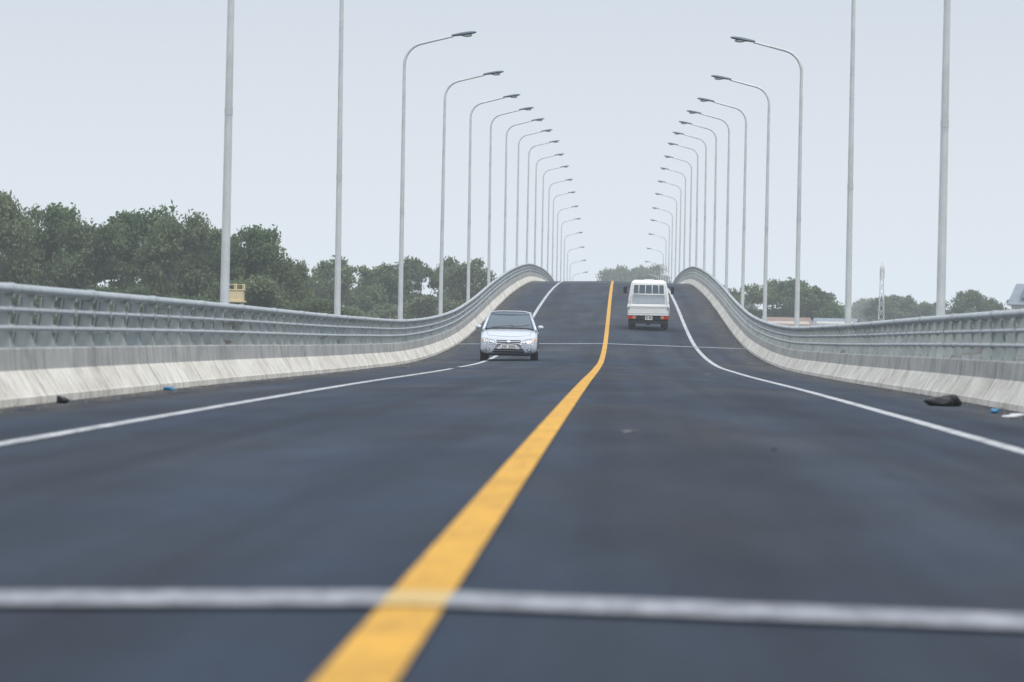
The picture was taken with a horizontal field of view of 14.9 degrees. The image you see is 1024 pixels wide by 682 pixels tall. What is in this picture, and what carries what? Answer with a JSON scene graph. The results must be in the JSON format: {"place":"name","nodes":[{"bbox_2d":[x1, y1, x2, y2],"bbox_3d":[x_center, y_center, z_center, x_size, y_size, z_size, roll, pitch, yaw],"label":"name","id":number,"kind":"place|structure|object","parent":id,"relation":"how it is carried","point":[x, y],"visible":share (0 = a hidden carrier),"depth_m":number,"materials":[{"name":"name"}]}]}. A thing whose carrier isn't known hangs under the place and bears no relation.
{"place":"outdoors","nodes":[
{"label":"outdoors","id":0,"kind":"place"},
{"bbox_2d":[56,395,69,402],"bbox_3d":[-4.585,0.595,39.929,0.139,0.079,0.247,1,0,3],"label":"rubbish bag","id":1,"kind":"object","parent":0,"point":[60,399],"visible":1,"depth_m":39.88,"materials":[{"name":"black plastic"}]},
{"bbox_2d":[229,284,246,304],"bbox_3d":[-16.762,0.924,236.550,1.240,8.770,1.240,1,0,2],"label":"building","id":2,"kind":"structure","parent":0,"point":[236,295],"depth_m":236.03,"materials":[{"name":"paint"}]},
{"bbox_2d":[0,290,1009,418],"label":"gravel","id":3,"kind":"structure","parent":0,"point":[463,346],"depth_m":65.73,"materials":[{"name":"grey gravel"}]},
{"bbox_2d":[0,281,1023,681],"bbox_3d":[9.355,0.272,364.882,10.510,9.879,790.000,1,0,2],"label":"road","id":4,"kind":"structure","parent":0,"point":[544,517],"depth_m":14.48,"materials":[{"name":"grey asphalt"}]},
{"bbox_2d":[163,386,175,389],"bbox_3d":[-4.362,0.603,49.941,0.173,0.052,0.117,1,0,-12],"label":"plastic bottle","id":5,"kind":"object","parent":4,"relation":"on","point":[168,388],"visible":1,"depth_m":49.91,"materials":[{"name":"blue plastic"}]},
{"bbox_2d":[0,263,553,407],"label":"bridge parapet","id":6,"kind":"structure","parent":4,"relation":"on","point":[116,357],"depth_m":54.39,"materials":[{"name":"grey concrete"}]},
{"bbox_2d":[476,310,543,360],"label":"silver hatchback car","id":7,"kind":"object","parent":4,"relation":"on","point":[509,333],"visible":1,"depth_m":113.65,"materials":[{"name":"grey paint"}]},
{"bbox_2d":[623,279,673,329],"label":"white pickup truck","id":8,"kind":"object","parent":4,"relation":"on","point":[648,301],"visible":1,"depth_m":162.40,"materials":[{"name":"white paint"}]},
{"bbox_2d":[673,266,1023,412],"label":"bridge parapet","id":9,"kind":"structure","parent":4,"relation":"on","point":[976,358],"depth_m":65.80,"materials":[{"name":"grey concrete"}]},
{"bbox_2d":[923,394,961,405],"bbox_3d":[5.262,0.719,47.495,0.371,0.147,0.630,1,0,36],"label":"rubbish bag","id":10,"kind":"object","parent":4,"relation":"on","point":[950,400],"visible":0.99,"depth_m":47.30,"materials":[{"name":"black plastic"}]},
{"bbox_2d":[0,0,1023,309],"label":"sky","id":11,"kind":"structure","parent":0,"point":[107,107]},
{"bbox_2d":[991,408,998,412],"bbox_3d":[5.350,0.772,43.474,0.103,0.055,0.139,1,0,-24],"label":"plastic bottle","id":12,"kind":"object","parent":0,"point":[993,410],"visible":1,"depth_m":43.43,"materials":[{"name":"blue plastic"}]},
{"bbox_2d":[1001,413,1023,418],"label":"plastic sheet","id":13,"kind":"object","parent":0,"point":[1017,415],"visible":0.99,"depth_m":40.40,"materials":[{"name":"grey plastic"}]},
{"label":"bridge","id":14,"kind":"object","parent":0,"visible":0},
{"bbox_2d":[220,0,233,314],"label":"street lamp","id":15,"kind":"object","parent":14,"relation":"on","point":[225,247],"visible":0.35,"depth_m":62.09,"materials":[{"name":"grey metal"}]},
{"bbox_2d":[334,0,343,314],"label":"street lamp","id":16,"kind":"object","parent":14,"relation":"on","point":[337,299],"visible":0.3,"depth_m":87.08,"materials":[{"name":"grey metal"}]},
{"bbox_2d":[398,31,475,318],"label":"street lamp","id":17,"kind":"object","parent":14,"relation":"on","point":[401,240],"visible":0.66,"depth_m":112.07,"materials":[{"name":"grey metal"}]},
{"bbox_2d":[438,71,503,314],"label":"street lamp","id":18,"kind":"object","parent":14,"relation":"on","point":[440,308],"visible":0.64,"depth_m":137.06,"materials":[{"name":"grey metal"}]},
{"bbox_2d":[466,94,519,301],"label":"street lamp","id":19,"kind":"object","parent":14,"relation":"on","point":[469,216],"visible":0.71,"depth_m":162.04,"materials":[{"name":"grey metal"}]},
{"bbox_2d":[487,107,533,284],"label":"street lamp","id":20,"kind":"object","parent":14,"relation":"on","point":[489,228],"visible":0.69,"depth_m":187.03,"materials":[{"name":"grey metal"}]},
{"bbox_2d":[503,118,544,272],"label":"street lamp","id":21,"kind":"object","parent":14,"relation":"on","point":[505,214],"visible":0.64,"depth_m":212.02,"materials":[{"name":"grey metal"}]},
{"bbox_2d":[516,129,552,265],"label":"street lamp","id":22,"kind":"object","parent":14,"relation":"on","point":[517,214],"visible":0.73,"depth_m":237.01,"materials":[{"name":"grey metal"}]},
{"bbox_2d":[526,140,559,262],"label":"street lamp","id":23,"kind":"object","parent":14,"relation":"on","point":[555,141],"visible":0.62,"depth_m":262.00,"materials":[{"name":"grey metal"}]},
{"bbox_2d":[534,153,563,264],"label":"street lamp","id":24,"kind":"object","parent":14,"relation":"on","point":[561,154],"visible":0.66,"depth_m":286.99,"materials":[{"name":"grey metal"}]},
{"bbox_2d":[541,165,568,267],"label":"street lamp","id":25,"kind":"object","parent":14,"relation":"on","point":[542,216],"visible":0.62,"depth_m":311.98,"materials":[{"name":"grey metal"}]},
{"bbox_2d":[547,179,572,271],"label":"street lamp","id":26,"kind":"object","parent":14,"relation":"on","point":[548,224],"visible":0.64,"depth_m":336.97,"materials":[{"name":"grey metal"}]},
{"bbox_2d":[552,191,575,277],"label":"street lamp","id":27,"kind":"object","parent":14,"relation":"on","point":[553,229],"visible":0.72,"depth_m":361.96,"materials":[{"name":"grey metal"}]},
{"bbox_2d":[556,206,576,280],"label":"street lamp","id":28,"kind":"object","parent":14,"relation":"on","point":[557,243],"visible":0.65,"depth_m":386.96,"materials":[{"name":"grey metal"}]},
{"bbox_2d":[560,218,580,280],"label":"street lamp","id":29,"kind":"object","parent":14,"relation":"on","point":[561,246],"visible":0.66,"depth_m":411.95,"materials":[{"name":"grey metal"}]},
{"bbox_2d":[563,232,581,280],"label":"street lamp","id":30,"kind":"object","parent":14,"relation":"on","point":[564,255],"visible":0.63,"depth_m":436.94,"materials":[{"name":"grey metal"}]},
{"bbox_2d":[567,246,584,280],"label":"street lamp","id":31,"kind":"object","parent":14,"relation":"on","point":[567,261],"visible":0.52,"depth_m":461.93,"materials":[{"name":"grey metal"}]},
{"bbox_2d":[648,248,663,279],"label":"street lamp","id":32,"kind":"object","parent":14,"relation":"on","point":[663,262],"visible":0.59,"depth_m":461.63,"materials":[{"name":"grey metal"}]},
{"bbox_2d":[648,233,666,281],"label":"street lamp","id":33,"kind":"object","parent":14,"relation":"on","point":[665,254],"visible":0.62,"depth_m":436.63,"materials":[{"name":"grey metal"}]},
{"bbox_2d":[650,219,669,282],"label":"street lamp","id":34,"kind":"object","parent":14,"relation":"on","point":[669,246],"visible":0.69,"depth_m":411.64,"materials":[{"name":"grey metal"}]},
{"bbox_2d":[652,207,672,282],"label":"street lamp","id":35,"kind":"object","parent":14,"relation":"on","point":[672,241],"visible":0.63,"depth_m":386.65,"materials":[{"name":"grey metal"}]},
{"bbox_2d":[655,193,676,279],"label":"street lamp","id":36,"kind":"object","parent":14,"relation":"on","point":[675,234],"visible":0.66,"depth_m":361.65,"materials":[{"name":"grey metal"}]},
{"bbox_2d":[658,180,681,273],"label":"street lamp","id":37,"kind":"object","parent":14,"relation":"on","point":[680,224],"visible":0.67,"depth_m":336.67,"materials":[{"name":"grey metal"}]},
{"bbox_2d":[660,167,685,269],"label":"street lamp","id":38,"kind":"object","parent":14,"relation":"on","point":[684,217],"visible":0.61,"depth_m":311.68,"materials":[{"name":"grey metal"}]},
{"bbox_2d":[665,155,691,266],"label":"street lamp","id":39,"kind":"object","parent":14,"relation":"on","point":[690,210],"visible":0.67,"depth_m":286.68,"materials":[{"name":"grey metal"}]},
{"bbox_2d":[668,143,697,265],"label":"street lamp","id":40,"kind":"object","parent":14,"relation":"on","point":[696,246],"visible":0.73,"depth_m":261.69,"materials":[{"name":"grey metal"}]},
{"bbox_2d":[673,132,706,269],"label":"street lamp","id":41,"kind":"object","parent":14,"relation":"on","point":[704,243],"visible":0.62,"depth_m":236.71,"materials":[{"name":"grey metal"}]},
{"bbox_2d":[679,121,716,276],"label":"street lamp","id":42,"kind":"object","parent":14,"relation":"on","point":[714,234],"visible":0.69,"depth_m":211.71,"materials":[{"name":"grey metal"}]},
{"bbox_2d":[687,110,729,289],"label":"street lamp","id":43,"kind":"object","parent":14,"relation":"on","point":[727,225],"visible":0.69,"depth_m":186.73,"materials":[{"name":"grey metal"}]},
{"bbox_2d":[697,98,746,306],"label":"street lamp","id":44,"kind":"object","parent":14,"relation":"on","point":[743,225],"visible":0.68,"depth_m":161.74,"materials":[{"name":"grey metal"}]},
{"bbox_2d":[711,75,769,320],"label":"street lamp","id":45,"kind":"object","parent":14,"relation":"on","point":[717,77],"visible":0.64,"depth_m":136.75,"materials":[{"name":"grey metal"}]},
{"bbox_2d":[730,36,802,325],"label":"street lamp","id":46,"kind":"object","parent":14,"relation":"on","point":[798,247],"visible":0.71,"depth_m":111.77,"materials":[{"name":"grey metal"}]},
{"bbox_2d":[845,0,855,323],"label":"street lamp","id":47,"kind":"object","parent":14,"relation":"on","point":[848,290],"visible":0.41,"depth_m":86.77,"materials":[{"name":"grey metal"}]},
{"bbox_2d":[936,0,950,315],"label":"street lamp","id":48,"kind":"object","parent":14,"relation":"on","point":[941,255],"visible":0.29,"depth_m":61.78,"materials":[{"name":"grey metal"}]},
{"label":"ground","id":49,"kind":"structure","parent":0,"visible":0},
{"bbox_2d":[0,190,354,343],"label":"treeline","id":50,"kind":"object","parent":49,"relation":"on","point":[170,257],"visible":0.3,"depth_m":257.48,"materials":[{"name":"green plant"}]},
{"bbox_2d":[74,255,496,318],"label":"treeline","id":51,"kind":"object","parent":49,"relation":"on","point":[374,294],"visible":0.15,"depth_m":377.89,"materials":[{"name":"green plant"}]},
{"bbox_2d":[769,321,809,324],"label":"walls","id":52,"kind":"structure","parent":49,"relation":"on","point":[791,322],"depth_m":428.76,"materials":[{"name":"white paint"}]},
{"bbox_2d":[761,317,813,325],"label":"roof","id":53,"kind":"structure","parent":52,"relation":"on","point":[809,320],"depth_m":430.39,"materials":[{"name":"metal"}]},
{"bbox_2d":[723,277,858,322],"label":"treeline","id":54,"kind":"object","parent":49,"relation":"on","point":[816,301],"visible":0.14,"depth_m":447.04,"materials":[{"name":"green plant"}]},
{"bbox_2d":[816,321,852,324],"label":"walls","id":55,"kind":"structure","parent":49,"relation":"on","point":[824,322],"depth_m":432.97,"materials":[{"name":"paint"}]},
{"bbox_2d":[813,318,857,325],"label":"roof","id":56,"kind":"structure","parent":55,"relation":"on","point":[815,320],"depth_m":434.29,"materials":[{"name":"grey metal"}]},
{"bbox_2d":[878,265,884,320],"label":"telecom mast","id":57,"kind":"object","parent":49,"relation":"on","point":[881,271],"visible":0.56,"depth_m":498.66,"materials":[{"name":"grey metal"}]},
{"bbox_2d":[858,294,975,321],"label":"treeline","id":58,"kind":"object","parent":49,"relation":"on","point":[907,306],"visible":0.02,"depth_m":597.63,"materials":[{"name":"green plant"}]},
{"bbox_2d":[947,288,1010,325],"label":"treeline","id":59,"kind":"object","parent":49,"relation":"on","point":[970,300],"visible":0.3,"depth_m":498.91,"materials":[{"name":"green plant"}]},
{"bbox_2d":[1011,305,1023,309],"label":"walls","id":60,"kind":"structure","parent":49,"relation":"on","point":[1013,306],"depth_m":495.65,"materials":[{"name":"paint"}]},
{"bbox_2d":[1007,284,1023,304],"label":"roof","id":61,"kind":"structure","parent":60,"relation":"on","point":[1017,296],"depth_m":496.63,"materials":[{"name":"grey metal"}]}
]}

